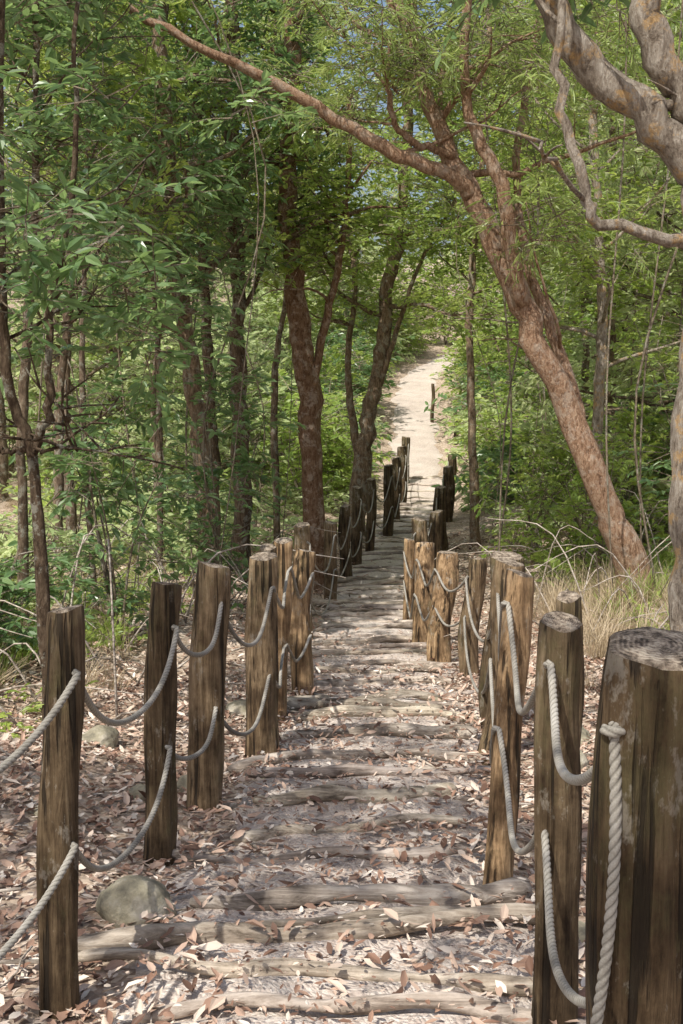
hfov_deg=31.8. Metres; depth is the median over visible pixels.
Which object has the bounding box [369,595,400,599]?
log step
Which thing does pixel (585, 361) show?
forest tree
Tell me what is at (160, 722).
wooden post
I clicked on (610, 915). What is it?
rope
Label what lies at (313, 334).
shrub
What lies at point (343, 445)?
shrub
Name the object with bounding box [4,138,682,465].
distant trees
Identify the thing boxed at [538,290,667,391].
shrub
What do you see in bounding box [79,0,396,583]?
forest tree
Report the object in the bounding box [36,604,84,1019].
wooden post
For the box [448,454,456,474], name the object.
wooden post
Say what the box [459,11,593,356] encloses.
forest tree
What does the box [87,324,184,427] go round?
shrub
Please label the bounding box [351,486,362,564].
wooden post
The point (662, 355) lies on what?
shrub
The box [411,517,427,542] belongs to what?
wooden post
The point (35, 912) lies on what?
rope
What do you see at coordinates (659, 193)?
forest tree
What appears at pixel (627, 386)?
shrub
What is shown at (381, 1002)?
log step
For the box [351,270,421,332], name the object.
shrub
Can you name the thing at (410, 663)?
log step
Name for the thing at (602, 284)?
forest tree
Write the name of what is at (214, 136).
forest tree
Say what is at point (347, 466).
shrub
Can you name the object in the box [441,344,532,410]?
shrub
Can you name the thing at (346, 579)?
log step
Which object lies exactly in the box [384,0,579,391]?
forest tree
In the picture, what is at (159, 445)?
slender tree
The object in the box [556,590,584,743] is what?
wooden post
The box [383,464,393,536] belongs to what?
wooden post
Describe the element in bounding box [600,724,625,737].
rope
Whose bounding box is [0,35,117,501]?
forest tree
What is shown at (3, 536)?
shrub
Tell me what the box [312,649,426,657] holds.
log step
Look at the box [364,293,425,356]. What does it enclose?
shrub
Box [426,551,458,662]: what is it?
wooden post
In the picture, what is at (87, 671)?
dry grass
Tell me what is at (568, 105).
forest tree
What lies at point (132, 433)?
shrub
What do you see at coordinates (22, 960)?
fallen twigs
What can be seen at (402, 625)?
log step
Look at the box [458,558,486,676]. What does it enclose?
wooden post
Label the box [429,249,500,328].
shrub
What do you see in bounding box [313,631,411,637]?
log step
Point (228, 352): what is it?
shrub
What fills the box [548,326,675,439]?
shrub
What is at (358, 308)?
shrub
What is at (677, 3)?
forest tree
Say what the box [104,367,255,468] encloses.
shrub
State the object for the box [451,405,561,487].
shrub
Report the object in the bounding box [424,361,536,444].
shrub
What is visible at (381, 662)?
log step
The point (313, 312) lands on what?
shrub
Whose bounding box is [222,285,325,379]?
shrub
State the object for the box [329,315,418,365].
shrub
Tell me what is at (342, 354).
shrub
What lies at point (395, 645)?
log step
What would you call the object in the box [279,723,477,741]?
log step
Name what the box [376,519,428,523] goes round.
log step
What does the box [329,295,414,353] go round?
shrub
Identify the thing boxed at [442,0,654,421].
forest tree
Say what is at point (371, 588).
log step
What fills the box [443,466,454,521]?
wooden post
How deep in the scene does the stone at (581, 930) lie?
3.68 m
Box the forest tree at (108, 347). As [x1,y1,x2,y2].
[12,0,219,463]
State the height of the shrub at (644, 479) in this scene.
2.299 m
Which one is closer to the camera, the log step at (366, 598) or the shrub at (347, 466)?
the log step at (366, 598)
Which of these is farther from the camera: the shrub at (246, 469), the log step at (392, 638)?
the shrub at (246, 469)
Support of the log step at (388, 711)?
on the dirt path
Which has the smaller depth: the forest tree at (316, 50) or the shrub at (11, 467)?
the shrub at (11, 467)
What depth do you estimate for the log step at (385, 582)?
15.27 m
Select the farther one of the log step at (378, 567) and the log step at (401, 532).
the log step at (401, 532)
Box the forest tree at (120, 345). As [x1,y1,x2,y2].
[36,27,225,453]
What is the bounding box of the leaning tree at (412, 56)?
[14,0,682,607]
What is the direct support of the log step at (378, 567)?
on the dirt path
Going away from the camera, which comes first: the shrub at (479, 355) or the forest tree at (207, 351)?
the forest tree at (207, 351)
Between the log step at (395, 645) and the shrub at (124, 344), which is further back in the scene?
the shrub at (124, 344)
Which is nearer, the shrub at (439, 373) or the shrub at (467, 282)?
the shrub at (439, 373)
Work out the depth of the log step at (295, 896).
3.89 m
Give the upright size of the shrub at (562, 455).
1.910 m
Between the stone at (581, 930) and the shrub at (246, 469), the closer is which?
the stone at (581, 930)
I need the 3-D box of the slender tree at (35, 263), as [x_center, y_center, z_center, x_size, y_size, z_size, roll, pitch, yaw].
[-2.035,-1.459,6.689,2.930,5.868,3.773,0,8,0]
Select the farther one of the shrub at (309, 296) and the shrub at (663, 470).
the shrub at (309, 296)
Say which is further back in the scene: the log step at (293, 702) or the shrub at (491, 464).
the shrub at (491, 464)
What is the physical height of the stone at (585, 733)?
0.126 m
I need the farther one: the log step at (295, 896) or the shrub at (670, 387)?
the shrub at (670, 387)
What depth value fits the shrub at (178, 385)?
23.14 m
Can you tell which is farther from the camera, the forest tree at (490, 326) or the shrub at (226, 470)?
the forest tree at (490, 326)
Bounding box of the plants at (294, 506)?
[77,342,670,555]
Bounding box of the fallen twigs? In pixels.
[0,584,656,1023]
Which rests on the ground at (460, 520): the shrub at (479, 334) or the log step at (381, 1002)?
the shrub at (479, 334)
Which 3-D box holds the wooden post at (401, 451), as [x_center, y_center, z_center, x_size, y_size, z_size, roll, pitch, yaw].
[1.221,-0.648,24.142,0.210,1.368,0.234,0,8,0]
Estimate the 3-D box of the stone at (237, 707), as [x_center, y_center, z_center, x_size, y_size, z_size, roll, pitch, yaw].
[-0.613,1.232,7.440,0.228,0.132,0.233,1,8,9]
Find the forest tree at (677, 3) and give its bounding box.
[516,0,682,442]
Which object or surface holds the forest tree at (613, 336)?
on the ground at (460, 520)
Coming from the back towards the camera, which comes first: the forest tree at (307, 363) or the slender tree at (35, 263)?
the forest tree at (307, 363)
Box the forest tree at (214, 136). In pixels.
[176,0,251,320]
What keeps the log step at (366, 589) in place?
on the dirt path
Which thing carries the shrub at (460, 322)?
on the ground at (460, 520)
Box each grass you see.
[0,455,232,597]
[0,564,188,684]
[0,602,190,720]
[484,553,673,660]
[524,521,675,629]
[583,624,606,689]
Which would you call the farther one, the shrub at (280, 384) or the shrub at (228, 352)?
the shrub at (228, 352)
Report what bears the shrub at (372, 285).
on the ground at (460, 520)
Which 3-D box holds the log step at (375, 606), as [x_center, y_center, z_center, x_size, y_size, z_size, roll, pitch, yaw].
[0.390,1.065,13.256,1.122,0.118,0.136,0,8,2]
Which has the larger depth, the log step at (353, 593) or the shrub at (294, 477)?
the shrub at (294, 477)
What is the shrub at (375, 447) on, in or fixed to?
on the ground at (460, 520)
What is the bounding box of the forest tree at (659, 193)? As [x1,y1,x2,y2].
[558,2,681,388]
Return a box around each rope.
[0,444,408,773]
[0,464,408,960]
[403,461,592,785]
[403,580,585,1008]
[590,721,621,1023]
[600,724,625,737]
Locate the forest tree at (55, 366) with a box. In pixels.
[0,7,201,522]
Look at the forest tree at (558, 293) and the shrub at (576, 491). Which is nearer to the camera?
the shrub at (576, 491)
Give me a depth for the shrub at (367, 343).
39.38 m
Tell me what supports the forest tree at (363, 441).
on the ground at (460, 520)
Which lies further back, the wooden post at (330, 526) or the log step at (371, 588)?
the log step at (371, 588)
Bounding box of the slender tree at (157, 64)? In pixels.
[3,0,200,615]
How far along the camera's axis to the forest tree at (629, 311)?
15.49 m
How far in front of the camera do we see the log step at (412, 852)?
4.38 m
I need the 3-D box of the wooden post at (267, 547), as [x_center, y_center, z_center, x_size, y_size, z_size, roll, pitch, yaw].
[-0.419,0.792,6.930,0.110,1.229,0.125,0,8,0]
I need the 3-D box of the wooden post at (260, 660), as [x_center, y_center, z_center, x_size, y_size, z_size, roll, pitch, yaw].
[-0.419,0.814,6.255,0.186,1.199,0.225,0,8,0]
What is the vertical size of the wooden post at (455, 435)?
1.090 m
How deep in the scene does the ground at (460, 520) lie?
6.61 m
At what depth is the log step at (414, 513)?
22.79 m
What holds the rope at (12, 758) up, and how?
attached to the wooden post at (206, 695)
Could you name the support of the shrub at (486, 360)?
on the ground at (460, 520)
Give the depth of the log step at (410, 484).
26.44 m
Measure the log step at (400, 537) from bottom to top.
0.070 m
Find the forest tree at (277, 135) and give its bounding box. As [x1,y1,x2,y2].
[223,1,338,272]
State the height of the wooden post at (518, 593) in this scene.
1.241 m
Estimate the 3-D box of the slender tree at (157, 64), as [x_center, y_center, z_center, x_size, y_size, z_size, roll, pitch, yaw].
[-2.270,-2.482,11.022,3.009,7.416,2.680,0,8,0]
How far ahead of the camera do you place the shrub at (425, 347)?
45.27 m
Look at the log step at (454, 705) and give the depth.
7.62 m
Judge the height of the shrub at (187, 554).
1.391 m
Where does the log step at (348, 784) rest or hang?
on the dirt path
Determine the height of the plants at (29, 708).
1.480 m
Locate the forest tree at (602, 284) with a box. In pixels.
[417,0,682,566]
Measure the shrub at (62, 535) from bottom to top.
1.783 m
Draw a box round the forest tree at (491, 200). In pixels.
[459,1,570,324]
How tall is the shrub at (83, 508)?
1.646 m
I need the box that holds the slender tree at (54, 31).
[3,0,317,625]
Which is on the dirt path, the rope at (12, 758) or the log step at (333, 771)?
the log step at (333, 771)
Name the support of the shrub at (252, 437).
on the ground at (460, 520)
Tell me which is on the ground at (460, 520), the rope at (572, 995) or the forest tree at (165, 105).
the forest tree at (165, 105)
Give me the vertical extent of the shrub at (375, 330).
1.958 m
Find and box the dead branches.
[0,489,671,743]
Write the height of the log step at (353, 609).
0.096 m
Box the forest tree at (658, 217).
[615,12,682,329]
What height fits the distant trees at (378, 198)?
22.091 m
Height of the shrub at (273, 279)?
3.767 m
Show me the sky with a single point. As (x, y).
(417, 130)
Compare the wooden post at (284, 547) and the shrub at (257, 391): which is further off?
the shrub at (257, 391)
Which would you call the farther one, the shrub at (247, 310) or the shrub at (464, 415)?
the shrub at (247, 310)
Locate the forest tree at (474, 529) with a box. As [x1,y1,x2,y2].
[365,0,681,546]
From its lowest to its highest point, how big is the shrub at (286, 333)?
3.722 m
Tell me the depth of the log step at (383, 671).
9.03 m
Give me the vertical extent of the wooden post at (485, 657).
1.165 m
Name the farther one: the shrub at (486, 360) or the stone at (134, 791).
the shrub at (486, 360)
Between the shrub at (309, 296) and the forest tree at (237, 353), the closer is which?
the forest tree at (237, 353)
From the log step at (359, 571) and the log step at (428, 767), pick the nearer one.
the log step at (428, 767)
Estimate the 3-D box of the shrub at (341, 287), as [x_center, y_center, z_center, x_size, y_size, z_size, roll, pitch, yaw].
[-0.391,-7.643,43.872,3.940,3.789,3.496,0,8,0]
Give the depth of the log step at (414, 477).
27.09 m
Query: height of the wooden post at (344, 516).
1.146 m
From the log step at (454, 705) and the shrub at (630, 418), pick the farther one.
the shrub at (630, 418)
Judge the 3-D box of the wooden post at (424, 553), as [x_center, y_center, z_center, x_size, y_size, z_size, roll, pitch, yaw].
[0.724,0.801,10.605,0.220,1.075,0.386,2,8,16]
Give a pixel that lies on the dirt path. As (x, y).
(414, 424)
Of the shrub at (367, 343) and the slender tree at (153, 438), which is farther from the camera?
the shrub at (367, 343)
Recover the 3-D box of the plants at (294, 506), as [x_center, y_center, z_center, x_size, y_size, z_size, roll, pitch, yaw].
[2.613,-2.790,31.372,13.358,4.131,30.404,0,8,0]
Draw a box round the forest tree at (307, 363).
[108,0,466,591]
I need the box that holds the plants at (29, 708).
[0,535,195,739]
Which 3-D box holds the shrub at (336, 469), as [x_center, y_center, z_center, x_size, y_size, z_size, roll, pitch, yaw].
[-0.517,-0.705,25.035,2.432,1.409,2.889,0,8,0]
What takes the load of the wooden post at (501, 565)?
on the ground at (460, 520)
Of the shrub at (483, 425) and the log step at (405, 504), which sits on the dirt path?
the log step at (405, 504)
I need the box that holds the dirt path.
[112,354,581,1023]
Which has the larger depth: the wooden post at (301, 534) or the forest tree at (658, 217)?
the forest tree at (658, 217)
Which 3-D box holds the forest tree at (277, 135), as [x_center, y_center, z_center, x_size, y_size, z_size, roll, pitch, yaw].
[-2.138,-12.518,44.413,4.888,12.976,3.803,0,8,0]
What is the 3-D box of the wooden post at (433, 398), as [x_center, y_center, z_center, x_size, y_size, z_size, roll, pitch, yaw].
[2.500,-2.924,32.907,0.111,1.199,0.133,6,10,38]
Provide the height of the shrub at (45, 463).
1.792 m
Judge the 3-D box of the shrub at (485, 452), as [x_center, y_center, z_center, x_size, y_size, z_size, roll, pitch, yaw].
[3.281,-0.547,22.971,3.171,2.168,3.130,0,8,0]
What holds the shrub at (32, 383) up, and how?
on the ground at (460, 520)
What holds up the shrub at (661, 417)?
on the ground at (460, 520)
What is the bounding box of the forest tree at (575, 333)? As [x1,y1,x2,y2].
[540,5,682,349]
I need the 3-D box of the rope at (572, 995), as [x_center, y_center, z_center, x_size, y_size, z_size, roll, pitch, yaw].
[1.036,0.163,13.504,0.608,2.152,23.316,1,8,4]
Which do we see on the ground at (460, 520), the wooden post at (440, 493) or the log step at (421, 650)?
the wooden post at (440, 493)
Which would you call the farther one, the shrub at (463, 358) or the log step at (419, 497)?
the shrub at (463, 358)
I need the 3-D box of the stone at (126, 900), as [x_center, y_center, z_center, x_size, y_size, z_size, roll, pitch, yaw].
[-0.663,1.274,3.877,0.263,0.203,0.213,0,8,0]
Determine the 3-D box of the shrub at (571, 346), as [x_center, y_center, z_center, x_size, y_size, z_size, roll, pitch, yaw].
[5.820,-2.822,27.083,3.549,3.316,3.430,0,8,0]
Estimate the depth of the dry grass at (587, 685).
7.95 m
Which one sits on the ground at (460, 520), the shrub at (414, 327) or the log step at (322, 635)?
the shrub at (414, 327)
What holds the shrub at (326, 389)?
on the ground at (460, 520)
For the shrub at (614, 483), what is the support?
on the ground at (460, 520)
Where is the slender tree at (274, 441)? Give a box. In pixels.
[214,0,373,539]
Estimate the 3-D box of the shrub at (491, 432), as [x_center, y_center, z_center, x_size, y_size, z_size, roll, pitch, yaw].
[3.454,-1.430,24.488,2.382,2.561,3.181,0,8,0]
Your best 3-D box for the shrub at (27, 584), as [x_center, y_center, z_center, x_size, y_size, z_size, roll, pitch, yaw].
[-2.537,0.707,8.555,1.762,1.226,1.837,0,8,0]
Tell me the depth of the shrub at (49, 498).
18.71 m
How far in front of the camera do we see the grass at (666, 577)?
11.12 m
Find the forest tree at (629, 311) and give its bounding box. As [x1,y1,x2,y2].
[505,13,682,541]
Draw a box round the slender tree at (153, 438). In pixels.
[45,24,276,529]
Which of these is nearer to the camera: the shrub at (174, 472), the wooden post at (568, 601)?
the wooden post at (568, 601)
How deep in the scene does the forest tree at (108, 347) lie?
26.40 m
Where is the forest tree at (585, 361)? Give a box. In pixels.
[489,0,678,437]
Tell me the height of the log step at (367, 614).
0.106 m
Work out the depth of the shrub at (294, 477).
22.82 m
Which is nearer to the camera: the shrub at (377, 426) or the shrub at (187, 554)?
the shrub at (187, 554)
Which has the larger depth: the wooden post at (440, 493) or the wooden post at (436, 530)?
the wooden post at (440, 493)
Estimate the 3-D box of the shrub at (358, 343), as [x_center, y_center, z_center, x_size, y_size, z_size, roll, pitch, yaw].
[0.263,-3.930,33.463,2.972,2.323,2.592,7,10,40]
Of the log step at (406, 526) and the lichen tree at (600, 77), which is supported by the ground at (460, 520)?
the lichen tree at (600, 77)
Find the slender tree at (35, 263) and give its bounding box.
[0,0,240,720]
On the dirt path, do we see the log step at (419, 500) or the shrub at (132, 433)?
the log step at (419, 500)
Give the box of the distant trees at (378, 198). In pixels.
[4,0,620,330]
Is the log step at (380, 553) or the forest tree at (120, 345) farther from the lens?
the forest tree at (120, 345)
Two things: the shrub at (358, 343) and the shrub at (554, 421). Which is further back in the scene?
the shrub at (358, 343)
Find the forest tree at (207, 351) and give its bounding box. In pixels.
[92,0,376,489]
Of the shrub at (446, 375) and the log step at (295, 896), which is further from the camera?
the shrub at (446, 375)
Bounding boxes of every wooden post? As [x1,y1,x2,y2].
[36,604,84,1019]
[143,581,181,866]
[186,561,230,813]
[244,551,278,757]
[259,543,278,713]
[274,537,292,723]
[289,549,315,695]
[292,522,312,639]
[324,521,337,599]
[338,504,352,577]
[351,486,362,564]
[365,478,376,551]
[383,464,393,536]
[391,456,401,519]
[397,446,406,502]
[402,436,409,483]
[403,538,414,619]
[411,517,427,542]
[411,542,434,642]
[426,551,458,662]
[428,510,442,567]
[430,383,434,422]
[433,486,448,550]
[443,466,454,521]
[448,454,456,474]
[453,411,457,444]
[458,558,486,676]
[476,558,524,765]
[478,551,524,728]
[482,568,533,884]
[531,611,582,1023]
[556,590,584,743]
[585,626,682,1023]
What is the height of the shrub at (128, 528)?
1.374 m
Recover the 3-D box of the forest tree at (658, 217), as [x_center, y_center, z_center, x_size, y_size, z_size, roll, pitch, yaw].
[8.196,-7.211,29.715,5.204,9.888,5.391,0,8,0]
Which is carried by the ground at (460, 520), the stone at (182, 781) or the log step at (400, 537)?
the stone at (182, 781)
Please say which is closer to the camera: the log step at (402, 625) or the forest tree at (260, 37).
the log step at (402, 625)
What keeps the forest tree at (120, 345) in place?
on the ground at (460, 520)
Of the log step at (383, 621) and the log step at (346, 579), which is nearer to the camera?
the log step at (383, 621)
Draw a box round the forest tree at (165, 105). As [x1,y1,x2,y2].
[41,0,379,563]
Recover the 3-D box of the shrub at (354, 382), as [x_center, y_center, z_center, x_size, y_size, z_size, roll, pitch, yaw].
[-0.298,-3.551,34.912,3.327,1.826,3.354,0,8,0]
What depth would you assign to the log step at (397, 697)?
7.86 m
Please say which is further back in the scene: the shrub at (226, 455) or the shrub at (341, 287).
the shrub at (341, 287)
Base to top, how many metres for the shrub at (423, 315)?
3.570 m
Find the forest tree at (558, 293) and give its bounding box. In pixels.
[551,1,682,407]
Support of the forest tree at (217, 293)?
on the ground at (460, 520)
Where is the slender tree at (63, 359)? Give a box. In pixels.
[4,0,201,591]
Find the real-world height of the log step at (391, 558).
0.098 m
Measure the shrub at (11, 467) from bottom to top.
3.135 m
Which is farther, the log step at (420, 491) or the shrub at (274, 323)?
the shrub at (274, 323)
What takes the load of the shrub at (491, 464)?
on the ground at (460, 520)
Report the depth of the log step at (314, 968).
3.33 m
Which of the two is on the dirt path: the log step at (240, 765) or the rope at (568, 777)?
the log step at (240, 765)
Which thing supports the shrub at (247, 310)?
on the ground at (460, 520)
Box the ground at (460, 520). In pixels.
[0,232,675,1023]
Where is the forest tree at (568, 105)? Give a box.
[533,0,607,262]
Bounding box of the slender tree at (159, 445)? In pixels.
[51,0,297,580]
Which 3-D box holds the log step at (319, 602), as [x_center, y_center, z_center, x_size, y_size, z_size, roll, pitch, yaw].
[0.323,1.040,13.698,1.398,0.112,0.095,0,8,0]
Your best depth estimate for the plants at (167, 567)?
16.87 m
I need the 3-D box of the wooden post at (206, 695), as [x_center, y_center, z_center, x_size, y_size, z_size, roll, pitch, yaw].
[-0.571,0.801,5.100,0.211,1.205,0.166,-3,9,-23]
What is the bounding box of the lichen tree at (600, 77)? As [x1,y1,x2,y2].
[434,0,682,631]
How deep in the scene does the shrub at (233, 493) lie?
21.16 m
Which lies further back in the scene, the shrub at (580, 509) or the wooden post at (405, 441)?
the wooden post at (405, 441)
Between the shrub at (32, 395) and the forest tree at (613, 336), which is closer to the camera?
the forest tree at (613, 336)
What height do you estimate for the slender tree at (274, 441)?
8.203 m
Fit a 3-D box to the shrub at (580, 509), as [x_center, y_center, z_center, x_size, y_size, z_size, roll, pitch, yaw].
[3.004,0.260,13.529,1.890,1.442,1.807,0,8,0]
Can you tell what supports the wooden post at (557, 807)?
on the ground at (460, 520)
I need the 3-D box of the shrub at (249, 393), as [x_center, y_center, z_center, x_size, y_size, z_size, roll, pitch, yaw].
[-2.702,-2.238,25.448,4.342,3.525,3.545,0,8,0]
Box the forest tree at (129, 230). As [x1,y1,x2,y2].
[90,0,195,293]
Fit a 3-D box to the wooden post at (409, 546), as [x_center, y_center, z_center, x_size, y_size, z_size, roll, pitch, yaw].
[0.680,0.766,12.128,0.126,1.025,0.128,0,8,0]
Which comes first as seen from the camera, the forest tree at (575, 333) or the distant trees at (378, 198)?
the forest tree at (575, 333)
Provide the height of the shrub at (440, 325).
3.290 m
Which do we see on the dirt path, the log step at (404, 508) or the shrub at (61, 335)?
the log step at (404, 508)
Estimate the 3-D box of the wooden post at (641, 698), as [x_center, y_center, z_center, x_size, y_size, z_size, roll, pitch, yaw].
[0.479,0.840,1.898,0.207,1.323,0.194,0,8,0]
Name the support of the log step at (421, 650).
on the dirt path
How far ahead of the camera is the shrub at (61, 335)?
32.08 m
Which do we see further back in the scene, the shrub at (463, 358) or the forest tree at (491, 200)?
the forest tree at (491, 200)
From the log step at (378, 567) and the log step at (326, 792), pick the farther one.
the log step at (378, 567)
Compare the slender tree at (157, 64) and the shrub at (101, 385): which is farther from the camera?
the shrub at (101, 385)
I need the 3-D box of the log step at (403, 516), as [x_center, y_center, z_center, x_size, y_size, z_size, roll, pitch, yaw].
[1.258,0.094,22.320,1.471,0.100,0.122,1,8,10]
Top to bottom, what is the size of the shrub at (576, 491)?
1.875 m
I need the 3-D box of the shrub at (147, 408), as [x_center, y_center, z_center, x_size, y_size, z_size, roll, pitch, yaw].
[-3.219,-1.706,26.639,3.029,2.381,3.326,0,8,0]
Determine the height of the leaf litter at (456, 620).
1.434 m
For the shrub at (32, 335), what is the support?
on the ground at (460, 520)
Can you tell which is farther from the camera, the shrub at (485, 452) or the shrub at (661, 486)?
the shrub at (485, 452)
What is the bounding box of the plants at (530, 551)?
[506,520,675,629]
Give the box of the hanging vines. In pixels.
[10,0,682,618]
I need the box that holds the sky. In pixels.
[3,0,579,264]
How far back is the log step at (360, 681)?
8.51 m
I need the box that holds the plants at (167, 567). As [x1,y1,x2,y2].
[0,390,289,577]
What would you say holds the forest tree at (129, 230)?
on the ground at (460, 520)
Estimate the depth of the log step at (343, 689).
8.18 m
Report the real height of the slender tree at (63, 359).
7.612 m
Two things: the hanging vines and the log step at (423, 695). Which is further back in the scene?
the hanging vines
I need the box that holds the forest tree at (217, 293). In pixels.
[91,9,229,301]
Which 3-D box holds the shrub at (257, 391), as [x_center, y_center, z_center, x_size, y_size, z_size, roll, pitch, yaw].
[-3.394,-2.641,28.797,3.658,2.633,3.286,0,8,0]
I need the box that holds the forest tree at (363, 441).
[251,0,540,540]
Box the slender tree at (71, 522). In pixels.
[4,7,150,567]
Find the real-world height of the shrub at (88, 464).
2.457 m
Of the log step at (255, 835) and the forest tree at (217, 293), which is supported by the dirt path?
the log step at (255, 835)
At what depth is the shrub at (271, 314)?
34.14 m
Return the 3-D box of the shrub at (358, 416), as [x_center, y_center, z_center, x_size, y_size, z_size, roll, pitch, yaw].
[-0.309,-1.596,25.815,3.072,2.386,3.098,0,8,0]
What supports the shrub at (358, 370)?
on the ground at (460, 520)
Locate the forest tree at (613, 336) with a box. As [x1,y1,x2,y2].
[456,0,682,467]
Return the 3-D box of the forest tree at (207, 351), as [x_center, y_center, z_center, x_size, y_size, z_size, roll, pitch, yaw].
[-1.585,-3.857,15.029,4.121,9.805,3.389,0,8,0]
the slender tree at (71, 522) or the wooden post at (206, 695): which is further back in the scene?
the slender tree at (71, 522)
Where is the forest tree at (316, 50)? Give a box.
[216,0,383,287]
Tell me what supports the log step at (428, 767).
on the dirt path
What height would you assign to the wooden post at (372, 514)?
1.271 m
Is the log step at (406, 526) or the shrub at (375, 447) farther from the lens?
the shrub at (375, 447)
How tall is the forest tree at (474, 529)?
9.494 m
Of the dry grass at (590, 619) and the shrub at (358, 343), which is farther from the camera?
the shrub at (358, 343)
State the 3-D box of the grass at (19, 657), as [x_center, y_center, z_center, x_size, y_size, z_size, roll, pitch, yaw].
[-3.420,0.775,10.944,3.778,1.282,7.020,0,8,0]
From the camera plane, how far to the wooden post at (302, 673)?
8.10 m
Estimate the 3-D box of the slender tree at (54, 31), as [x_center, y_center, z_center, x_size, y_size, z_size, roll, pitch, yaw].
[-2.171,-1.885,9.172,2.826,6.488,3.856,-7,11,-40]
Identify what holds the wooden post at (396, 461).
on the ground at (460, 520)
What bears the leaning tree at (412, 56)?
on the ground at (460, 520)
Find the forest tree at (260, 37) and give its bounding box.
[220,0,339,285]
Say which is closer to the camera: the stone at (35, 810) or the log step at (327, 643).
the stone at (35, 810)
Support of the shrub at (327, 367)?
on the ground at (460, 520)
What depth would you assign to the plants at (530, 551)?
14.53 m
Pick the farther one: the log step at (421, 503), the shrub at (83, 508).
the log step at (421, 503)
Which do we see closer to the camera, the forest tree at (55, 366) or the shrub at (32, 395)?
the forest tree at (55, 366)
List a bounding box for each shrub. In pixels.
[0,488,152,640]
[0,511,111,582]
[0,535,104,658]
[2,441,152,522]
[4,317,44,468]
[4,337,79,477]
[5,335,99,409]
[7,364,208,644]
[8,412,112,484]
[9,297,122,393]
[12,273,90,394]
[29,327,184,480]
[45,469,226,559]
[50,400,228,497]
[70,354,179,460]
[71,321,219,479]
[75,285,195,397]
[78,450,226,538]
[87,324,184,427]
[97,457,233,519]
[101,463,233,539]
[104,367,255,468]
[104,490,292,574]
[105,325,300,488]
[129,358,269,427]
[129,388,259,476]
[131,353,305,612]
[132,329,296,475]
[177,302,294,404]
[185,469,267,519]
[196,331,273,374]
[200,277,322,383]
[213,283,329,397]
[216,328,296,416]
[217,358,327,468]
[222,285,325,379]
[223,286,318,398]
[223,427,265,466]
[245,262,345,365]
[246,277,346,350]
[247,252,338,365]
[248,371,361,508]
[249,404,377,500]
[250,390,395,475]
[256,383,394,488]
[263,271,341,343]
[264,447,373,497]
[265,328,392,435]
[279,376,392,451]
[281,359,387,397]
[282,426,383,499]
[285,329,400,401]
[288,337,403,417]
[293,392,389,461]
[305,255,378,340]
[314,261,382,324]
[314,335,371,380]
[316,289,392,336]
[323,328,396,365]
[323,329,399,383]
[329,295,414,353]
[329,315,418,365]
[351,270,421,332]
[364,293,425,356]
[364,309,440,355]
[369,256,454,339]
[393,307,442,351]
[411,264,479,344]
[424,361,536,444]
[426,366,527,430]
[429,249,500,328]
[429,320,516,375]
[431,429,565,511]
[435,340,524,399]
[435,380,547,468]
[436,293,505,359]
[437,339,529,396]
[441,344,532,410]
[443,326,505,377]
[445,340,541,445]
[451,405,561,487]
[452,341,504,381]
[454,380,560,493]
[471,423,579,558]
[481,425,583,545]
[488,408,671,538]
[513,427,673,571]
[524,318,581,396]
[525,429,670,542]
[527,336,651,412]
[531,472,670,590]
[534,331,674,475]
[535,372,644,505]
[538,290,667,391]
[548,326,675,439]
[557,362,678,489]
[558,387,669,524]
[588,395,674,526]
[612,382,678,575]
[616,324,678,519]
[637,384,676,487]
[637,416,670,530]
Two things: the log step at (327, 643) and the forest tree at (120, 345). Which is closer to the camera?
the log step at (327, 643)
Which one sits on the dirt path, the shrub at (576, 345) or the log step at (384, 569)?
the log step at (384, 569)
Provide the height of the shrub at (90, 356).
3.471 m
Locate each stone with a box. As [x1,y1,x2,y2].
[33,805,37,817]
[82,725,118,750]
[96,875,176,927]
[128,783,145,800]
[177,775,186,794]
[226,700,245,719]
[578,921,584,944]
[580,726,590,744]
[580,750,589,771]
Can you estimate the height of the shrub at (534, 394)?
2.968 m
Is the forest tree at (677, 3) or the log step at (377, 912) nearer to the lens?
the log step at (377, 912)
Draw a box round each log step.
[78,902,534,951]
[78,947,578,996]
[132,991,585,1023]
[172,841,485,863]
[189,877,532,910]
[227,748,487,772]
[230,813,467,844]
[239,906,534,926]
[245,763,520,778]
[252,782,457,806]
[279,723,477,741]
[287,664,442,675]
[287,688,439,700]
[287,697,442,710]
[296,705,479,724]
[311,607,402,614]
[312,599,402,606]
[312,635,451,645]
[312,642,426,648]
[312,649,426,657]
[313,622,412,631]
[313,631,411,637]
[314,641,397,645]
[314,675,455,686]
[314,684,473,697]
[320,610,402,618]
[323,618,412,622]
[326,648,425,656]
[326,781,483,802]
[327,603,402,610]
[330,659,429,666]
[337,565,403,569]
[337,576,403,582]
[337,579,403,586]
[337,586,403,592]
[339,570,403,572]
[342,695,418,698]
[343,591,403,595]
[350,596,403,600]
[351,659,458,667]
[361,585,403,591]
[362,536,412,539]
[362,540,403,542]
[362,545,403,549]
[362,551,402,555]
[362,557,403,560]
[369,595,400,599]
[374,568,394,571]
[376,515,429,518]
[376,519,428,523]
[378,530,411,534]
[380,525,446,527]
[383,503,432,506]
[400,507,432,510]
[400,512,430,514]
[402,701,478,710]
[406,766,455,768]
[407,490,434,491]
[407,496,433,498]
[407,500,433,501]
[408,483,435,485]
[409,476,435,478]
[411,502,432,504]

